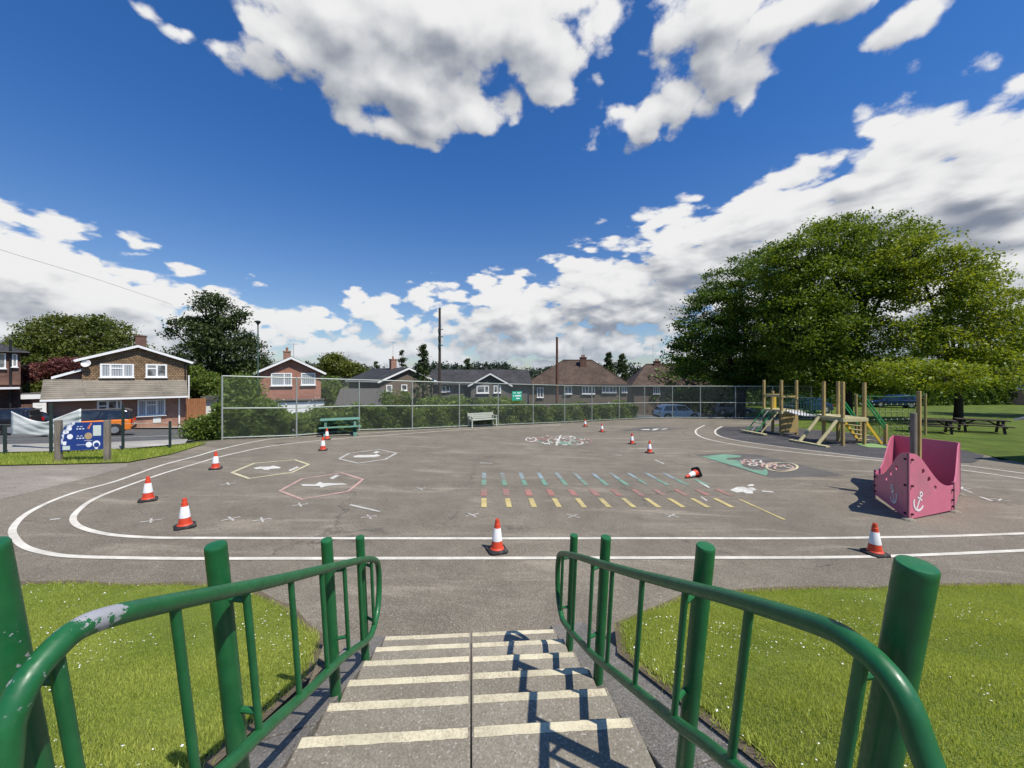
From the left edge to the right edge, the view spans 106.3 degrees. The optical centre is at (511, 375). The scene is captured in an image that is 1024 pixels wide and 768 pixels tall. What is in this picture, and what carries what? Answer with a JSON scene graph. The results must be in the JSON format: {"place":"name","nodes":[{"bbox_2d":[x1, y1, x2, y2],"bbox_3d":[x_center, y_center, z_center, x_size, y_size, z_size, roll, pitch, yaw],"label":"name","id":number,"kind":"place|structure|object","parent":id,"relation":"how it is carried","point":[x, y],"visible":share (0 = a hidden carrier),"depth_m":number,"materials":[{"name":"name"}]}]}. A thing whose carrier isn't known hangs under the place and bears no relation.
{"place":"outdoors","nodes":[
{"label":"outdoors","id":0,"kind":"place"},
{"bbox_2d":[0,463,127,498],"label":"gritty path","id":1,"kind":"structure","parent":0,"point":[16,480],"depth_m":9.68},
{"bbox_2d":[0,426,187,451],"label":"pavement","id":2,"kind":"structure","parent":0,"point":[43,447],"depth_m":13.43,"materials":[{"name":"concrete"}]},
{"bbox_2d":[0,441,206,464],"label":"verge","id":3,"kind":"structure","parent":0,"point":[96,458],"depth_m":11.35,"materials":[{"name":"green plant"}]},
{"bbox_2d":[49,420,112,464],"bbox_3d":[-12.476,2.003,11.174,1.479,1.475,0.400,0,0,-18],"label":"information board","id":4,"kind":"object","parent":3,"relation":"on","point":[82,436],"visible":0.87,"depth_m":11.13,"materials":[{"name":"plastic"}]},
{"bbox_2d":[0,404,170,453],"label":"roadside railing","id":5,"kind":"object","parent":3,"relation":"on","point":[5,439],"visible":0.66,"depth_m":12.15,"materials":[{"name":"metal"}]},
{"bbox_2d":[11,409,80,434],"bbox_3d":[-15.176,1.500,12.498,2.655,0.902,0.060,0,0,6],"label":"banner","id":6,"kind":"object","parent":5,"relation":"hanging from","point":[21,425],"visible":0.8,"depth_m":12.54,"materials":[{"name":"white fabric"}]},
{"bbox_2d":[249,636,384,767],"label":"sloping pavement","id":7,"kind":"structure","parent":0,"point":[275,747],"depth_m":2.14,"materials":[{"name":"grey concrete"}]},
{"bbox_2d":[0,535,381,767],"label":"handrail","id":8,"kind":"object","parent":7,"relation":"on","point":[27,673],"visible":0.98,"depth_m":1.05,"materials":[{"name":"green metal"}]},
{"bbox_2d":[0,413,776,443],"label":"road","id":9,"kind":"structure","parent":0,"point":[150,434],"depth_m":23.39,"materials":[{"name":"grey asphalt"}]},
{"bbox_2d":[0,407,44,434],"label":"parked car","id":10,"kind":"object","parent":9,"relation":"on","point":[32,413],"visible":0.3,"depth_m":25.19,"materials":[{"name":"black paint"}]},
{"bbox_2d":[42,408,136,436],"bbox_3d":[-26.831,2.969,24.300,4.279,1.666,2.040,0,0,-38],"label":"parked car","id":11,"kind":"object","parent":9,"relation":"on","point":[113,415],"visible":0.41,"depth_m":24.41,"materials":[{"name":"orange paint"}]},
{"bbox_2d":[255,320,260,392],"bbox_3d":[-20.505,-0.050,31.000,0.420,8.879,0.409,0,0,0],"label":"street lamp","id":12,"kind":"object","parent":9,"relation":"on","point":[257,322],"visible":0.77,"depth_m":30.96,"materials":[{"name":"metal"}]},
{"bbox_2d":[653,404,701,416],"bbox_3d":[16.328,3.585,38.000,4.279,1.546,2.040,0,0,-2],"label":"parked car","id":13,"kind":"object","parent":9,"relation":"on","point":[678,412],"visible":0.62,"depth_m":37.18,"materials":[{"name":"blue paint"}]},
{"bbox_2d":[0,376,1007,462],"bbox_3d":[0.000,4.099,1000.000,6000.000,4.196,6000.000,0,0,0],"label":"ground","id":14,"kind":"structure","parent":0,"point":[346,386],"depth_m":17.81,"materials":[{"name":"grey asphalt"}]},
{"bbox_2d":[0,339,30,431],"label":"brick house","id":15,"kind":"structure","parent":14,"relation":"on","point":[10,369],"depth_m":29.59,"materials":[{"name":"brown brick"}]},
{"bbox_2d":[0,353,5,368],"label":"window","id":16,"kind":"structure","parent":15,"relation":"in","point":[2,355],"depth_m":29.32,"materials":[{"name":"white plastic"}]},
{"bbox_2d":[20,380,42,391],"bbox_3d":[-41.454,2.647,34.063,4.335,4.690,3.192,0,0,0],"label":"garden shrub","id":17,"kind":"object","parent":14,"relation":"on","point":[33,387],"visible":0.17,"depth_m":33.16,"materials":[{"name":"green plant"}]},
{"bbox_2d":[20,392,47,412],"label":"garage","id":18,"kind":"structure","parent":14,"relation":"on","point":[29,399],"depth_m":30.84,"materials":[{"name":"paint"}]},
{"bbox_2d":[33,403,46,412],"bbox_3d":[-38.138,2.624,31.003,0.817,0.913,0.197,0,0,-42],"label":"window","id":19,"kind":"structure","parent":18,"relation":"in","point":[42,406],"depth_m":31.10,"materials":[{"name":"white plastic"}]},
{"bbox_2d":[21,356,84,390],"bbox_3d":[-43.097,1.564,35.878,7.204,7.119,3.847,0,0,0],"label":"cherry tree","id":20,"kind":"object","parent":14,"relation":"on","point":[48,370],"visible":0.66,"depth_m":35.30,"materials":[{"name":"red plant"}]},
{"bbox_2d":[1,311,157,376],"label":"willow tree","id":21,"kind":"object","parent":14,"relation":"on","point":[45,339],"visible":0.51,"depth_m":55.77,"materials":[{"name":"green plant"}]},
{"bbox_2d":[40,335,193,428],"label":"brick house","id":22,"kind":"structure","parent":14,"relation":"on","point":[144,382],"depth_m":32.25,"materials":[{"name":"brown brick"}]},
{"bbox_2d":[97,400,121,408],"bbox_3d":[-32.872,2.599,31.374,1.534,1.250,0.197,0,0,-44],"label":"window","id":23,"kind":"structure","parent":22,"relation":"in","point":[101,404],"depth_m":31.34,"materials":[{"name":"white plastic"}]},
{"bbox_2d":[99,364,134,377],"bbox_3d":[-32.686,-0.416,31.804,2.087,1.182,0.197,0,0,-44],"label":"window","id":24,"kind":"structure","parent":22,"relation":"in","point":[106,370],"depth_m":31.81,"materials":[{"name":"white plastic"}]},
{"bbox_2d":[136,399,166,416],"bbox_3d":[-31.065,2.757,33.119,1.884,1.444,0.197,0,0,-44],"label":"window","id":25,"kind":"structure","parent":22,"relation":"in","point":[155,407],"depth_m":33.14,"materials":[{"name":"white plastic"}]},
{"bbox_2d":[145,364,167,377],"bbox_3d":[-30.979,-0.426,33.452,1.491,1.213,0.197,0,0,-44],"label":"window","id":26,"kind":"structure","parent":22,"relation":"in","point":[152,370],"depth_m":33.46,"materials":[{"name":"white plastic"}]},
{"bbox_2d":[187,398,205,419],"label":"garden gate","id":27,"kind":"structure","parent":14,"relation":"on","point":[196,406],"depth_m":34.79,"materials":[{"name":"orange wood"}]},
{"bbox_2d":[173,413,229,441],"bbox_3d":[-13.495,2.427,16.868,2.110,1.609,2.014,0,0,0],"label":"round bush","id":28,"kind":"object","parent":14,"relation":"on","point":[197,429],"visible":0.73,"depth_m":16.46,"materials":[{"name":"green plant"}]},
{"bbox_2d":[153,290,278,398],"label":"cypress tree","id":29,"kind":"object","parent":14,"relation":"on","point":[210,341],"visible":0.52,"depth_m":40.99,"materials":[{"name":"green plant"}]},
{"bbox_2d":[201,395,232,413],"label":"garage","id":30,"kind":"structure","parent":14,"relation":"on","point":[209,401],"depth_m":36.09,"materials":[{"name":"white paint"}]},
{"bbox_2d":[187,363,256,397],"bbox_3d":[-29.849,1.943,38.962,7.343,6.677,3.537,0,0,0],"label":"garden tree","id":31,"kind":"object","parent":14,"relation":"on","point":[199,384],"visible":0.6,"depth_m":38.34,"materials":[{"name":"green plant"}]},
{"bbox_2d":[203,369,295,438],"bbox_3d":[-12.634,1.526,18.525,4.168,3.752,3.046,0,0,0],"label":"conifer shrub","id":32,"kind":"object","parent":14,"relation":"on","point":[249,396],"visible":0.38,"depth_m":18.22,"materials":[{"name":"green plant"}]},
{"bbox_2d":[207,398,361,439],"bbox_3d":[-16.948,2.126,27.077,6.479,2.061,23.742,0,0,-37],"label":"shrub row","id":33,"kind":"object","parent":14,"relation":"on","point":[305,421],"visible":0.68,"depth_m":17.39,"materials":[{"name":"green plant"}]},
{"bbox_2d":[254,343,326,421],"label":"brick house","id":34,"kind":"structure","parent":14,"relation":"on","point":[288,365],"depth_m":34.55,"materials":[{"name":"brown brick"}]},
{"bbox_2d":[270,373,291,386],"bbox_3d":[-20.504,0.333,34.163,1.729,1.195,0.197,0,0,-27],"label":"window","id":35,"kind":"structure","parent":34,"relation":"in","point":[287,381],"depth_m":34.17,"materials":[{"name":"white plastic"}]},
{"bbox_2d":[300,373,315,385],"bbox_3d":[-18.626,0.312,35.119,1.294,1.169,0.197,0,0,-27],"label":"window","id":36,"kind":"structure","parent":34,"relation":"in","point":[309,382],"depth_m":35.14,"materials":[{"name":"white plastic"}]},
{"bbox_2d":[294,404,348,434],"bbox_3d":[-10.009,2.418,20.277,2.952,1.933,1.894,0,0,0],"label":"yellow shrub","id":37,"kind":"object","parent":14,"relation":"on","point":[334,408],"visible":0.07,"depth_m":20.08,"materials":[{"name":"green plant"}]},
{"bbox_2d":[321,375,342,408],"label":"garden tree","id":38,"kind":"object","parent":14,"relation":"on","point":[330,394],"visible":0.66,"depth_m":45.46,"materials":[{"name":"green plant"}]},
{"bbox_2d":[314,352,371,386],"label":"garden tree","id":39,"kind":"object","parent":14,"relation":"on","point":[335,367],"visible":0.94,"depth_m":69.13,"materials":[{"name":"green plant"}]},
{"bbox_2d":[335,388,385,421],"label":"garage","id":40,"kind":"structure","parent":14,"relation":"on","point":[366,397],"depth_m":39.98,"materials":[{"name":"grey"}]},
{"bbox_2d":[345,342,436,418],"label":"bungalow","id":41,"kind":"object","parent":14,"relation":"on","point":[392,372],"visible":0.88,"depth_m":45.35,"materials":[{"name":"grey tile"}]},
{"bbox_2d":[388,396,411,427],"bbox_3d":[-6.438,2.291,22.555,2.317,2.341,1.897,0,0,0],"label":"yellow shrub","id":42,"kind":"object","parent":14,"relation":"on","point":[397,401],"visible":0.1,"depth_m":22.46,"materials":[{"name":"green plant"}]},
{"bbox_2d":[409,343,434,407],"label":"young conifer","id":43,"kind":"object","parent":14,"relation":"on","point":[422,365],"visible":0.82,"depth_m":41.76,"materials":[{"name":"green plant"}]},
{"bbox_2d":[438,308,442,419],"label":"telegraph pole","id":44,"kind":"object","parent":14,"relation":"on","point":[439,354],"visible":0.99,"depth_m":45.87,"materials":[{"name":"brown wood"}]},
{"bbox_2d":[377,389,525,423],"bbox_3d":[-6.394,3.347,40.005,15.590,4.080,4.750,0,0,0],"label":"hedge","id":45,"kind":"object","parent":14,"relation":"on","point":[422,400],"visible":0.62,"depth_m":39.70,"materials":[{"name":"green plant"}]},
{"bbox_2d":[430,369,531,412],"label":"bungalow","id":46,"kind":"object","parent":14,"relation":"on","point":[510,377],"visible":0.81,"depth_m":50.74,"materials":[{"name":"grey tile"}]},
{"bbox_2d":[476,386,488,393],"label":"window","id":47,"kind":"structure","parent":46,"relation":"in","point":[479,388],"depth_m":49.02,"materials":[{"name":"white plastic"}]},
{"bbox_2d":[350,397,638,430],"bbox_3d":[-3.460,2.589,36.457,21.891,2.452,27.057,0,0,-23],"label":"hedge","id":48,"kind":"object","parent":14,"relation":"on","point":[394,412],"visible":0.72,"depth_m":24.36,"materials":[{"name":"green plant"}]},
{"bbox_2d":[305,359,711,385],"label":"distant wood","id":49,"kind":"object","parent":14,"relation":"on","point":[533,373],"visible":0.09,"depth_m":224.85,"materials":[{"name":"green plant"}]},
{"bbox_2d":[556,337,557,403],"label":"telegraph pole","id":50,"kind":"object","parent":14,"relation":"on","point":[556,369],"visible":0.66,"depth_m":47.86,"materials":[{"name":"brown wood"}]},
{"bbox_2d":[529,355,630,411],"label":"hipped house","id":51,"kind":"structure","parent":14,"relation":"on","point":[584,370],"depth_m":51.83,"materials":[{"name":"brown tile"}]},
{"bbox_2d":[582,386,595,394],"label":"window","id":52,"kind":"structure","parent":51,"relation":"in","point":[584,392],"depth_m":51.38,"materials":[{"name":"white plastic"}]},
{"bbox_2d":[603,351,618,375],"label":"spruce tree","id":53,"kind":"object","parent":14,"relation":"on","point":[608,360],"visible":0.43,"depth_m":77.56,"materials":[{"name":"green plant"}]},
{"bbox_2d":[614,353,632,380],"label":"spruce tree","id":54,"kind":"object","parent":14,"relation":"on","point":[623,366],"visible":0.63,"depth_m":79.70,"materials":[{"name":"green plant"}]},
{"bbox_2d":[626,359,711,414],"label":"hipped house","id":55,"kind":"structure","parent":14,"relation":"on","point":[640,376],"depth_m":55.91,"materials":[{"name":"brown brick"}]},
{"bbox_2d":[648,353,759,404],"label":"background tree","id":56,"kind":"object","parent":14,"relation":"on","point":[671,376],"visible":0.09,"depth_m":55.22,"materials":[{"name":"green plant"}]},
{"bbox_2d":[660,239,867,417],"bbox_3d":[24.680,-4.383,37.230,20.318,18.326,11.643,0,0,-18],"label":"oak tree","id":57,"kind":"object","parent":14,"relation":"on","point":[723,343],"visible":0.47,"depth_m":35.87,"materials":[{"name":"green plant"}]},
{"bbox_2d":[736,376,1017,406],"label":"park hedge","id":58,"kind":"object","parent":14,"relation":"on","point":[987,396],"visible":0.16,"depth_m":48.15,"materials":[{"name":"green plant"}]},
{"bbox_2d":[991,364,1023,404],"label":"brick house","id":59,"kind":"structure","parent":14,"relation":"on","point":[1019,400],"depth_m":49.37,"materials":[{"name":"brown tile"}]},
{"bbox_2d":[0,418,1023,767],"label":"playground","id":60,"kind":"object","parent":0,"point":[444,468],"visible":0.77,"depth_m":7.35,"materials":[{"name":"asphalt"}]},
{"bbox_2d":[137,476,157,502],"bbox_3d":[-7.519,2.321,7.932,0.300,0.490,0.300,0,1,-37],"label":"traffic cone","id":61,"kind":"object","parent":60,"relation":"on","point":[148,495],"visible":1,"depth_m":7.88,"materials":[{"name":"orange plastic"}]},
{"bbox_2d":[173,498,196,530],"bbox_3d":[-5.607,2.338,6.579,0.300,0.490,0.300,-1,2,-43],"label":"traffic cone","id":62,"kind":"object","parent":60,"relation":"on","point":[185,521],"visible":1,"depth_m":6.53,"materials":[{"name":"orange plastic"}]},
{"bbox_2d":[208,451,222,469],"bbox_3d":[-8.348,2.369,10.817,0.300,0.490,0.300,1,0,-29],"label":"traffic cone","id":63,"kind":"object","parent":60,"relation":"on","point":[215,464],"visible":1,"depth_m":10.76,"materials":[{"name":"orange plastic"}]},
{"bbox_2d":[230,459,309,478],"bbox_3d":[-6.970,2.655,11.124,2.073,0.069,1.956,0,0,41],"label":"yellow hexagon marking","id":64,"kind":"object","parent":60,"relation":"on","point":[233,472],"visible":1,"depth_m":10.80,"materials":[{"name":"paint"}]},
{"bbox_2d":[254,451,379,487],"bbox_3d":[-4.811,2.711,11.555,3.626,0.140,4.029,0,0,37],"label":"hexagon figures marking","id":65,"kind":"object","parent":60,"relation":"on","point":[321,484],"visible":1,"depth_m":10.86,"materials":[{"name":"white paint"}]},
{"bbox_2d":[279,472,363,499],"bbox_3d":[-4.626,2.675,9.457,1.972,0.069,1.916,0,0,38],"label":"pink hexagon marking","id":66,"kind":"object","parent":60,"relation":"on","point":[355,485],"visible":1,"depth_m":9.12,"materials":[{"name":"paint"}]},
{"bbox_2d":[318,417,360,436],"bbox_3d":[-8.228,2.443,18.414,1.802,0.802,1.680,0,0,-24],"label":"picnic table","id":67,"kind":"object","parent":60,"relation":"on","point":[334,420],"visible":0.93,"depth_m":18.17,"materials":[{"name":"green paint"}]},
{"bbox_2d":[286,629,655,767],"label":"staircase","id":68,"kind":"structure","parent":60,"relation":"on","point":[521,699],"depth_m":2.16,"materials":[{"name":"concrete"}]},
{"bbox_2d":[555,533,946,767],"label":"handrail","id":69,"kind":"object","parent":68,"relation":"attached to","point":[897,725],"visible":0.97,"depth_m":0.91,"materials":[{"name":"green metal"}]},
{"bbox_2d":[467,412,496,427],"bbox_3d":[-1.796,2.648,23.376,1.750,0.827,0.664,0,0,-31],"label":"park bench","id":70,"kind":"object","parent":60,"relation":"on","point":[486,417],"visible":1,"depth_m":23.51,"materials":[{"name":"grey wood"}]},
{"bbox_2d":[486,518,507,555],"bbox_3d":[-0.229,2.461,5.950,0.300,0.490,0.300,1,0,-20],"label":"traffic cone","id":71,"kind":"object","parent":60,"relation":"on","point":[496,547],"visible":1,"depth_m":5.89,"materials":[{"name":"orange plastic"}]},
{"bbox_2d":[8,424,1023,559],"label":"track lines","id":72,"kind":"object","parent":60,"relation":"on","point":[17,540],"visible":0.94,"depth_m":6.22,"materials":[{"name":"white paint"}]},
{"bbox_2d":[221,375,811,439],"bbox_3d":[4.825,1.778,25.674,38.598,3.619,5.516,0,0,-22],"label":"wire fence","id":73,"kind":"object","parent":60,"relation":"on","point":[358,405],"visible":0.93,"depth_m":22.44,"materials":[{"name":"metal"}]},
{"bbox_2d":[512,391,521,400],"bbox_3d":[0.312,1.270,24.603,0.714,0.594,0.017,0,0,-29],"label":"notice","id":74,"kind":"object","parent":73,"relation":"attached to","point":[516,395],"visible":1,"depth_m":24.59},
{"bbox_2d":[50,448,992,519],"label":"scuffed paint traces","id":75,"kind":"object","parent":60,"relation":"on","point":[639,448],"visible":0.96,"depth_m":7.92,"materials":[{"name":"paint"}]},
{"bbox_2d":[525,435,588,444],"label":"white mosaic marking","id":76,"kind":"object","parent":60,"relation":"on","point":[557,441],"visible":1,"depth_m":18.28,"materials":[{"name":"paint"}]},
{"bbox_2d":[142,482,1006,522],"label":"cross markings","id":77,"kind":"object","parent":60,"relation":"on","point":[229,517],"visible":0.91,"depth_m":7.51,"materials":[{"name":"white paint"}]},
{"bbox_2d":[482,473,676,478],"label":"blue ladder marking","id":78,"kind":"object","parent":60,"relation":"on","point":[541,476],"visible":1,"depth_m":11.06,"materials":[{"name":"paint"}]},
{"bbox_2d":[482,479,708,484],"bbox_3d":[2.265,2.870,10.401,6.166,0.176,0.668,0,0,-5],"label":"green ladder marking","id":79,"kind":"object","parent":60,"relation":"on","point":[544,482],"visible":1,"depth_m":10.39,"materials":[{"name":"paint"}]},
{"bbox_2d":[481,489,733,495],"bbox_3d":[2.334,2.848,9.420,6.183,0.173,0.606,0,0,-5],"label":"red ladder marking","id":80,"kind":"object","parent":60,"relation":"on","point":[550,492],"visible":1,"depth_m":9.39,"materials":[{"name":"paint"}]},
{"bbox_2d":[481,498,785,519],"bbox_3d":[2.405,2.828,8.417,6.189,0.171,1.428,0,0,0],"label":"yellow ladder marking","id":81,"kind":"object","parent":60,"relation":"on","point":[533,503],"visible":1,"depth_m":8.55,"materials":[{"name":"paint"}]},
{"bbox_2d":[685,467,701,477],"bbox_3d":[5.237,2.873,11.202,0.490,0.300,0.300,-11,-17,-27],"label":"traffic cone","id":82,"kind":"object","parent":60,"relation":"on","point":[696,472],"visible":0.99,"depth_m":11.19,"materials":[{"name":"orange plastic"}]},
{"bbox_2d":[619,427,843,476],"bbox_3d":[8.847,3.156,18.245,4.898,0.336,13.824,0,0,0],"label":"dark asphalt patch","id":83,"kind":"object","parent":60,"relation":"on","point":[801,471],"visible":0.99,"depth_m":12.84,"materials":[{"name":"grey asphalt"}]},
{"bbox_2d":[701,454,767,474],"bbox_3d":[8.014,3.030,13.319,1.660,0.089,3.606,0,0,0],"label":"green creature marking","id":84,"kind":"object","parent":83,"relation":"on","point":[722,458],"visible":1,"depth_m":13.64,"materials":[{"name":"paint"}]},
{"bbox_2d":[741,459,794,469],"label":"red scale marking","id":85,"kind":"object","parent":83,"relation":"on","point":[774,467],"visible":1,"depth_m":13.09,"materials":[{"name":"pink paint"}]},
{"bbox_2d":[700,482,772,500],"bbox_3d":[5.581,2.927,9.851,2.158,0.064,1.904,0,0,0],"label":"jumping figure marking","id":86,"kind":"object","parent":60,"relation":"on","point":[743,489],"visible":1,"depth_m":9.94,"materials":[{"name":"white paint"}]},
{"bbox_2d":[717,426,983,462],"bbox_3d":[15.210,3.195,19.558,8.190,0.295,12.275,0,0,0],"label":"rubber surface","id":87,"kind":"object","parent":60,"relation":"on","point":[776,438],"visible":0.61,"depth_m":18.59,"materials":[{"name":"rubber"}]},
{"bbox_2d":[740,380,887,447],"bbox_3d":[15.110,1.796,19.758,3.760,3.130,5.390,0,0,-10],"label":"climbing frame","id":88,"kind":"object","parent":87,"relation":"on","point":[788,420],"visible":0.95,"depth_m":18.67,"materials":[{"name":"brown wood"}]},
{"bbox_2d":[860,523,890,557],"bbox_3d":[5.822,2.606,6.160,0.300,0.490,0.300,-1,1,-6],"label":"traffic cone","id":89,"kind":"object","parent":60,"relation":"on","point":[874,548],"visible":1,"depth_m":6.11,"materials":[{"name":"orange plastic"}]},
{"bbox_2d":[855,393,926,436],"bbox_3d":[20.350,2.184,20.600,4.689,2.450,0.118,0,0,-10],"label":"rope net","id":90,"kind":"object","parent":60,"relation":"on","point":[908,411],"visible":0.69,"depth_m":20.61,"materials":[{"name":"fabric"}]},
{"bbox_2d":[869,391,965,521],"bbox_3d":[9.491,1.671,9.056,4.183,2.620,1.497,0,0,-37],"label":"play boat","id":91,"kind":"object","parent":60,"relation":"on","point":[913,471],"visible":1,"depth_m":8.61,"materials":[{"name":"pink plastic"}]},
{"bbox_2d":[0,0,1023,376],"label":"sky","id":92,"kind":"structure","parent":0,"point":[345,173],"materials":[{"name":"blue"}]},
{"bbox_2d":[20,579,1023,767],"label":"grass bank","id":93,"kind":"structure","parent":0,"point":[953,761],"depth_m":2.69,"materials":[{"name":"green plant"}]},
{"bbox_2d":[26,584,1006,766],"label":"daisies","id":94,"kind":"object","parent":93,"relation":"on","point":[631,638],"visible":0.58,"depth_m":3.21,"materials":[{"name":"white plant"}]},
{"bbox_2d":[20,580,1023,767],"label":"bare soil edge","id":95,"kind":"object","parent":93,"relation":"on","point":[750,751],"visible":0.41,"depth_m":2.84,"materials":[{"name":"brown soil"}]},
{"bbox_2d":[551,622,763,767],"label":"sloping pavement","id":96,"kind":"structure","parent":0,"point":[659,735],"depth_m":2.15,"materials":[{"name":"grey concrete"}]},
{"bbox_2d":[694,395,1023,462],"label":"park lawn","id":97,"kind":"structure","parent":0,"point":[989,441],"depth_m":25.94,"materials":[{"name":"green plant"}]},
{"bbox_2d":[663,383,746,416],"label":"park hedge","id":98,"kind":"object","parent":97,"relation":"on","point":[691,394],"visible":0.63,"depth_m":43.06,"materials":[{"name":"green plant"}]},
{"bbox_2d":[711,401,754,415],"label":"parked car","id":99,"kind":"object","parent":97,"relation":"on","point":[723,406],"visible":0.55,"depth_m":42.34,"materials":[{"name":"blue metal"}]},
{"bbox_2d":[783,397,833,412],"bbox_3d":[29.094,2.887,38.000,4.482,1.546,2.040,0,0,-5],"label":"parked car","id":100,"kind":"object","parent":97,"relation":"on","point":[789,405],"visible":0.45,"depth_m":37.25,"materials":[{"name":"blue paint"}]},
{"bbox_2d":[741,206,961,415],"bbox_3d":[26.510,-4.716,31.128,15.803,17.215,9.530,0,0,0],"label":"oak tree","id":101,"kind":"object","parent":97,"relation":"on","point":[838,352],"visible":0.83,"depth_m":29.57,"materials":[{"name":"green plant"}]},
{"bbox_2d":[787,348,936,402],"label":"background tree","id":102,"kind":"object","parent":97,"relation":"on","point":[876,361],"visible":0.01,"depth_m":53.77,"materials":[{"name":"green plant"}]},
{"bbox_2d":[867,394,915,408],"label":"parked car","id":103,"kind":"object","parent":97,"relation":"on","point":[901,400],"visible":0.7,"depth_m":44.30,"materials":[{"name":"blue paint"}]},
{"bbox_2d":[902,418,960,434],"bbox_3d":[24.127,2.876,22.164,2.060,0.755,1.680,0,0,38],"label":"picnic table","id":104,"kind":"object","parent":97,"relation":"on","point":[949,426],"visible":0.82,"depth_m":21.80,"materials":[{"name":"brown wood"}]},
{"bbox_2d":[874,344,993,400],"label":"background tree","id":105,"kind":"object","parent":97,"relation":"on","point":[925,359],"visible":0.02,"depth_m":59.58,"materials":[{"name":"green plant"}]},
{"bbox_2d":[848,221,1023,421],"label":"oak tree","id":106,"kind":"object","parent":97,"relation":"on","point":[969,288],"visible":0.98,"depth_m":26.86,"materials":[{"name":"green plant"}]},
{"bbox_2d":[953,418,1014,434],"bbox_3d":[27.070,2.876,22.164,2.060,0.755,1.680,0,0,38],"label":"picnic table","id":107,"kind":"object","parent":97,"relation":"on","point":[962,422],"visible":0.9,"depth_m":22.06,"materials":[{"name":"brown wood"}]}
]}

